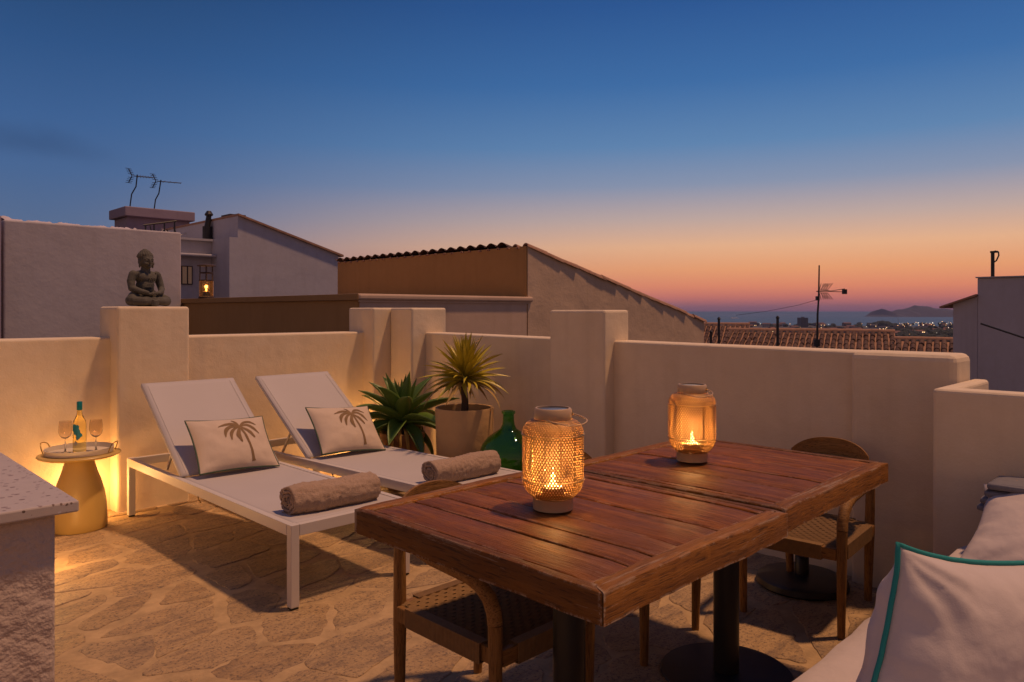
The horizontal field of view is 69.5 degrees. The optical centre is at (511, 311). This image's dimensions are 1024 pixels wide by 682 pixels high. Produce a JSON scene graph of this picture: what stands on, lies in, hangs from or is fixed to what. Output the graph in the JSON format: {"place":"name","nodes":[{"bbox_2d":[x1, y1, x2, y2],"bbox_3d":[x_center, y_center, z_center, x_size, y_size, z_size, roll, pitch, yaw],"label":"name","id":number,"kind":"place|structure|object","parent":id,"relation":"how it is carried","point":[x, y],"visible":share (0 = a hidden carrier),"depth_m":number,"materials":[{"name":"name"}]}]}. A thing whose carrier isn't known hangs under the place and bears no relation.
{"place":"outdoors","nodes":[
{"label":"outdoors","id":0,"kind":"place"},
{"bbox_2d":[55,472,877,681],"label":"terrace floor","id":1,"kind":"structure","parent":0,"point":[192,589],"depth_m":3.26,"materials":[{"name":"stone"}]},
{"bbox_2d":[0,452,78,681],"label":"counter","id":2,"kind":"object","parent":1,"relation":"on","point":[32,504],"visible":1,"depth_m":1.68,"materials":[{"name":"paint"}]},
{"bbox_2d":[0,336,109,509],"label":"parapet wall","id":3,"kind":"structure","parent":1,"relation":"on","point":[46,384],"depth_m":4.76,"materials":[{"name":"beige paint"}]},
{"bbox_2d":[36,447,120,534],"bbox_3d":[-2.677,1.109,4.572,0.458,0.463,0.458,0,0,-45],"label":"side table","id":4,"kind":"object","parent":1,"relation":"on","point":[80,480],"visible":0.76,"depth_m":4.48,"materials":[{"name":"paint"}]},
{"bbox_2d":[40,440,117,458],"bbox_3d":[-2.677,0.841,4.572,0.379,0.070,0.379,0,0,34],"label":"tray","id":5,"kind":"object","parent":4,"relation":"on","point":[56,450],"visible":0.89,"depth_m":4.55,"materials":[{"name":"silver metal"}]},
{"bbox_2d":[58,420,72,452],"bbox_3d":[-2.747,0.773,4.542,0.077,0.195,0.077,0,0,-45],"label":"wine glass","id":6,"kind":"object","parent":5,"relation":"on","point":[65,430],"visible":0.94,"depth_m":4.52,"materials":[{"name":"white"}]},
{"bbox_2d":[73,401,85,451],"bbox_3d":[-2.665,0.713,4.551,0.074,0.315,0.075,0,0,0],"label":"wine bottle","id":7,"kind":"object","parent":5,"relation":"on","point":[79,433],"visible":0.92,"depth_m":4.53,"materials":[{"name":"clear glass"}]},
{"bbox_2d":[89,419,102,450],"bbox_3d":[-2.592,0.773,4.602,0.077,0.195,0.077,0,0,-45],"label":"wine glass","id":8,"kind":"object","parent":5,"relation":"on","point":[95,428],"visible":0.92,"depth_m":4.58,"materials":[{"name":"white"}]},
{"bbox_2d":[100,306,188,511],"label":"pillar","id":9,"kind":"structure","parent":1,"relation":"on","point":[149,344],"depth_m":5.02,"materials":[{"name":"beige paint"}]},
{"bbox_2d":[125,249,170,305],"bbox_3d":[-2.560,-0.234,5.191,0.205,0.410,0.327,0,0,31],"label":"stone statue","id":10,"kind":"object","parent":9,"relation":"on","point":[143,292],"visible":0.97,"depth_m":5.16,"materials":[{"name":"grey stone"}]},
{"bbox_2d":[127,378,409,610],"bbox_3d":[-1.523,0.902,4.298,0.668,0.876,2.170,0,0,-45],"label":"sun lounger","id":11,"kind":"object","parent":1,"relation":"on","point":[252,494],"visible":0.62,"depth_m":4.35,"materials":[{"name":"white metal"}]},
{"bbox_2d":[184,416,279,475],"bbox_3d":[-1.700,0.808,4.496,0.286,0.306,0.512,0,0,44],"label":"cushion","id":12,"kind":"object","parent":11,"relation":"on","point":[229,444],"visible":1,"depth_m":4.43,"materials":[{"name":"fabric"}]},
{"bbox_2d":[279,471,380,514],"bbox_3d":[-0.891,0.906,3.670,0.489,0.158,0.167,0,0,-41],"label":"rolled towel","id":13,"kind":"object","parent":11,"relation":"on","point":[316,496],"visible":1,"depth_m":3.60,"materials":[{"name":"beige fabric"}]},
{"bbox_2d":[189,331,363,494],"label":"parapet wall","id":14,"kind":"structure","parent":1,"relation":"on","point":[243,360],"depth_m":5.86,"materials":[{"name":"beige paint"}]},
{"bbox_2d":[349,308,391,420],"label":"pillar","id":15,"kind":"structure","parent":1,"relation":"on","point":[373,325],"depth_m":6.41,"materials":[{"name":"beige paint"}]},
{"bbox_2d":[255,371,521,491],"bbox_3d":[-0.949,0.902,4.874,2.170,0.876,0.668,0,0,41],"label":"sun lounger","id":16,"kind":"object","parent":1,"relation":"on","point":[290,397],"visible":0.52,"depth_m":5.00,"materials":[{"name":"white fabric"}]},
{"bbox_2d":[305,405,385,454],"bbox_3d":[-1.138,0.808,5.061,0.509,0.317,0.270,0,0,-43],"label":"cushion","id":17,"kind":"object","parent":16,"relation":"on","point":[344,429],"visible":1,"depth_m":4.99,"materials":[{"name":"fabric"}]},
{"bbox_2d":[421,450,500,481],"bbox_3d":[-0.287,0.906,4.282,0.486,0.161,0.165,0,0,-43],"label":"rolled towel","id":18,"kind":"object","parent":16,"relation":"on","point":[471,465],"visible":0.98,"depth_m":4.22,"materials":[{"name":"beige fabric"}]},
{"bbox_2d":[356,371,458,490],"bbox_3d":[-0.842,0.900,5.605,0.874,0.881,0.806,0,0,-25],"label":"agave","id":19,"kind":"object","parent":1,"relation":"on","point":[402,414],"visible":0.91,"depth_m":5.50,"materials":[{"name":"plant"}]},
{"bbox_2d":[391,308,445,452],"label":"pillar","id":20,"kind":"structure","parent":1,"relation":"on","point":[410,327],"depth_m":6.33,"materials":[{"name":"beige paint"}]},
{"bbox_2d":[420,332,509,457],"bbox_3d":[-0.337,0.741,5.229,0.654,1.199,0.622,0,0,-31],"label":"yucca","id":21,"kind":"object","parent":1,"relation":"on","point":[465,427],"visible":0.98,"depth_m":5.12,"materials":[{"name":"plant"}]},
{"bbox_2d":[425,332,549,454],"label":"parapet wall","id":22,"kind":"structure","parent":1,"relation":"on","point":[524,364],"depth_m":5.59,"materials":[{"name":"beige paint"}]},
{"bbox_2d":[393,480,594,681],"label":"armchair","id":23,"kind":"object","parent":1,"relation":"on","point":[477,622],"visible":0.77,"depth_m":2.36,"materials":[{"name":"brown wood"}]},
{"bbox_2d":[480,410,533,470],"bbox_3d":[-0.024,1.004,4.951,0.412,0.673,0.412,0,0,-45],"label":"demijohn","id":24,"kind":"object","parent":1,"relation":"on","point":[504,441],"visible":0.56,"depth_m":4.82,"materials":[{"name":"green glass"}]},
{"bbox_2d":[355,470,787,681],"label":"dining table","id":25,"kind":"object","parent":1,"relation":"on","point":[605,551],"visible":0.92,"depth_m":1.90,"materials":[{"name":"brown wood"}]},
{"bbox_2d":[521,405,587,513],"bbox_3d":[0.119,0.418,2.100,0.186,0.286,0.181,0,0,3],"label":"lantern","id":26,"kind":"object","parent":25,"relation":"on","point":[553,495],"visible":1,"depth_m":2.04,"materials":[{"name":"woven rattan"},{"name":"glass"},{"name":"wax"}]},
{"bbox_2d":[550,310,627,457],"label":"pillar","id":27,"kind":"structure","parent":1,"relation":"on","point":[581,362],"depth_m":4.87,"materials":[{"name":"beige paint"}]},
{"bbox_2d":[558,452,700,665],"bbox_3d":[0.433,0.978,3.136,0.590,0.727,0.493,0,0,41],"label":"armchair","id":28,"kind":"object","parent":1,"relation":"on","point":[644,622],"depth_m":2.79,"materials":[{"name":"brown wood"}]},
{"bbox_2d":[564,440,887,681],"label":"dining table","id":29,"kind":"object","parent":1,"relation":"on","point":[800,487],"visible":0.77,"depth_m":2.68,"materials":[{"name":"brown wood"}]},
{"bbox_2d":[667,383,716,462],"bbox_3d":[0.678,0.418,2.775,0.186,0.286,0.181,0,0,30],"label":"lantern","id":30,"kind":"object","parent":29,"relation":"on","point":[697,447],"visible":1,"depth_m":2.72,"materials":[{"name":"woven rattan"},{"name":"glass"},{"name":"wax"}]},
{"bbox_2d":[614,340,865,575],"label":"parapet wall","id":31,"kind":"structure","parent":1,"relation":"on","point":[783,397],"depth_m":4.17,"materials":[{"name":"beige paint"}]},
{"bbox_2d":[756,555,849,600],"bbox_3d":[1.421,1.268,3.619,0.430,0.145,0.430,0,0,-45],"label":"table base","id":32,"kind":"object","parent":1,"relation":"on","point":[804,580],"visible":0.84,"depth_m":3.54,"materials":[{"name":"black metal"}]},
{"bbox_2d":[739,437,874,638],"bbox_3d":[1.369,0.978,3.372,0.493,0.727,0.590,0,0,40],"label":"armchair","id":33,"kind":"object","parent":1,"relation":"on","point":[841,537],"visible":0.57,"depth_m":3.28,"materials":[{"name":"brown wood"}]},
{"bbox_2d":[792,546,966,681],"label":"sofa bench","id":34,"kind":"object","parent":1,"relation":"on","point":[842,661],"visible":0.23,"depth_m":1.88,"materials":[{"name":"white fabric"}]},
{"bbox_2d":[856,542,1023,681],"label":"pillow","id":35,"kind":"object","parent":34,"relation":"on","point":[937,618],"visible":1,"depth_m":1.42,"materials":[{"name":"white fabric"}]},
{"bbox_2d":[960,484,1023,560],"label":"pillow","id":36,"kind":"object","parent":34,"relation":"on","point":[998,535],"visible":0.73,"depth_m":2.50,"materials":[{"name":"white fabric"}]},
{"bbox_2d":[977,476,1023,510],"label":"folded blanket","id":37,"kind":"object","parent":36,"relation":"on","point":[1001,485],"visible":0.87,"depth_m":2.69,"materials":[{"name":"grey fabric"}]},
{"bbox_2d":[852,350,969,587],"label":"pillar","id":38,"kind":"structure","parent":1,"relation":"on","point":[892,409],"depth_m":3.52,"materials":[{"name":"beige paint"}]},
{"bbox_2d":[933,379,1023,555],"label":"wall","id":39,"kind":"structure","parent":1,"relation":"on","point":[978,434],"depth_m":2.95,"materials":[{"name":"beige paint"}]},
{"bbox_2d":[0,0,1023,311],"label":"sky","id":40,"kind":"structure","parent":0,"point":[687,155],"materials":[{"name":"blue"}]},
{"bbox_2d":[687,311,952,325],"bbox_3d":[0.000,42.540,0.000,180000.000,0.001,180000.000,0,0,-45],"label":"sea","id":41,"kind":"structure","parent":0,"point":[829,318],"depth_m":4935.91,"materials":[{"name":"liquid"}]},
{"bbox_2d":[753,325,938,332],"bbox_3d":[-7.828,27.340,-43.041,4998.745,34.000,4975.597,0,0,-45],"label":"ground","id":42,"kind":"structure","parent":0,"point":[864,327],"depth_m":1900.11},
{"bbox_2d":[0,217,0,338],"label":"end house","id":43,"kind":"structure","parent":42,"relation":"on","point":[0,277],"depth_m":8.74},
{"bbox_2d":[1,220,180,338],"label":"white house","id":44,"kind":"structure","parent":42,"relation":"on","point":[63,280],"depth_m":9.48,"materials":[{"name":"white paint"}]},
{"bbox_2d":[0,216,135,228],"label":"roof edge","id":45,"kind":"object","parent":44,"relation":"on","point":[5,218],"visible":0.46,"depth_m":9.44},
{"bbox_2d":[143,220,176,231],"bbox_3d":[-5.319,-1.256,11.168,0.485,0.282,0.028,0,0,-45],"label":"roof railing","id":46,"kind":"object","parent":44,"relation":"on","point":[163,223],"visible":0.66,"depth_m":11.19,"materials":[{"name":"metal"}]},
{"bbox_2d":[109,206,194,229],"bbox_3d":[-9.603,3.840,19.723,1.755,13.000,1.273,0,0,-45],"label":"roof hut","id":47,"kind":"object","parent":42,"relation":"on","point":[130,217],"visible":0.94,"depth_m":19.19,"materials":[{"name":"white paint"}]},
{"bbox_2d":[126,168,152,205],"bbox_3d":[-9.609,-3.048,19.075,0.653,1.278,0.345,0,0,-25],"label":"tv aerial","id":48,"kind":"object","parent":47,"relation":"on","point":[140,176],"visible":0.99,"depth_m":19.01,"materials":[{"name":"metal"}]},
{"bbox_2d":[150,174,181,208],"bbox_3d":[-9.148,-3.152,19.523,0.768,0.949,0.246,0,0,-25],"label":"tv aerial","id":49,"kind":"object","parent":47,"relation":"on","point":[160,181],"visible":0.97,"depth_m":19.44,"materials":[{"name":"metal"}]},
{"bbox_2d":[152,213,343,298],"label":"gabled house","id":50,"kind":"structure","parent":42,"relation":"on","point":[245,255],"depth_m":14.62,"materials":[{"name":"paint"}]},
{"bbox_2d":[181,266,192,284],"bbox_3d":[-6.386,-0.697,14.241,0.442,0.362,0.038,0,0,-45],"label":"window","id":51,"kind":"structure","parent":50,"relation":"in","point":[186,271],"depth_m":14.32,"materials":[{"name":"beige glass"}]},
{"bbox_2d":[202,211,212,238],"bbox_3d":[-6.190,-1.730,15.035,0.210,0.620,0.190,0,0,-45],"label":"flue pipe","id":52,"kind":"object","parent":50,"relation":"on","point":[207,230],"visible":0.9,"depth_m":14.98,"materials":[{"name":"metal"}]},
{"bbox_2d":[181,242,706,342],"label":"tan house","id":53,"kind":"structure","parent":42,"relation":"on","point":[502,288],"depth_m":9.55,"materials":[{"name":"tan painted plaster"},{"name":"clay roof tile"}]},
{"bbox_2d":[197,264,214,297],"bbox_3d":[-4.188,-0.411,10.120,0.244,0.470,0.244,0,0,25],"label":"storm lantern","id":54,"kind":"object","parent":53,"relation":"on","point":[206,288],"visible":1,"depth_m":10.04,"materials":[{"name":"black glass"}]},
{"bbox_2d":[704,322,749,343],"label":"tiled house","id":55,"kind":"structure","parent":42,"relation":"on","point":[724,326],"depth_m":31.15,"materials":[{"name":"tile"}]},
{"bbox_2d":[762,323,769,326],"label":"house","id":56,"kind":"structure","parent":42,"relation":"on","point":[765,324],"depth_m":1976.81,"materials":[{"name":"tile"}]},
{"bbox_2d":[797,317,807,327],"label":"tower block","id":57,"kind":"structure","parent":42,"relation":"on","point":[802,322],"depth_m":1892.40,"materials":[{"name":"grey concrete"}]},
{"bbox_2d":[722,328,894,350],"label":"tiled house","id":58,"kind":"structure","parent":42,"relation":"on","point":[860,340],"depth_m":23.60,"materials":[{"name":"tile"}]},
{"bbox_2d":[709,330,712,342],"bbox_3d":[6.135,0.806,22.780,0.110,0.452,0.105,0,0,-45],"label":"vent pipe","id":59,"kind":"object","parent":58,"relation":"on","point":[710,331],"visible":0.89,"depth_m":22.75,"materials":[{"name":"black metal"}]},
{"bbox_2d":[717,317,720,343],"bbox_3d":[6.607,0.617,23.584,0.110,0.857,0.105,0,0,-45],"label":"vent pipe","id":60,"kind":"object","parent":58,"relation":"on","point":[718,318],"visible":1,"depth_m":23.55,"materials":[{"name":"black metal"}]},
{"bbox_2d":[776,316,779,345],"bbox_3d":[7.709,0.623,21.440,0.110,0.978,0.105,0,0,-45],"label":"vent pipe","id":61,"kind":"object","parent":58,"relation":"on","point":[777,330],"visible":0.89,"depth_m":21.41,"materials":[{"name":"black metal"}]},
{"bbox_2d":[740,265,846,347],"bbox_3d":[8.209,-0.116,21.765,3.079,2.431,0.416,0,0,18],"label":"tv aerial","id":62,"kind":"object","parent":58,"relation":"on","point":[817,340],"visible":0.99,"depth_m":21.42,"materials":[{"name":"black metal"}]},
{"bbox_2d":[706,320,952,340],"bbox_3d":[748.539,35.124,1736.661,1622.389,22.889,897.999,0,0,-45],"label":"woods","id":63,"kind":"object","parent":42,"relation":"on","point":[940,331],"visible":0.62,"depth_m":1432.36,"materials":[{"name":"green plant"}]},
{"bbox_2d":[877,326,889,328],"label":"block","id":64,"kind":"structure","parent":42,"relation":"on","point":[882,327],"depth_m":1695.00,"materials":[{"name":"white"}]},
{"bbox_2d":[894,336,952,352],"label":"tiled house","id":65,"kind":"structure","parent":42,"relation":"on","point":[928,345],"depth_m":21.50,"materials":[{"name":"tile"}]},
{"bbox_2d":[939,276,1023,391],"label":"shaded house","id":66,"kind":"structure","parent":42,"relation":"on","point":[996,357],"depth_m":11.46,"materials":[{"name":"paint"}]},
{"bbox_2d":[990,250,999,275],"bbox_3d":[7.511,-0.741,11.488,0.067,0.410,0.117,0,0,-45],"label":"conduit pole","id":67,"kind":"object","parent":66,"relation":"on","point":[993,260],"visible":1,"depth_m":11.48,"materials":[{"name":"black metal"}]},
{"bbox_2d":[980,323,1023,338],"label":"sagging cable","id":68,"kind":"object","parent":66,"relation":"attached to","point":[1002,330],"visible":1,"depth_m":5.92,"materials":[{"name":"black rubber"}]},
{"bbox_2d":[863,305,952,316],"bbox_3d":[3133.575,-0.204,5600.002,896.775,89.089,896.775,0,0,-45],"label":"hills","id":69,"kind":"structure","parent":0,"point":[919,311],"depth_m":5453.48,"materials":[{"name":"grey stone"}]}
]}

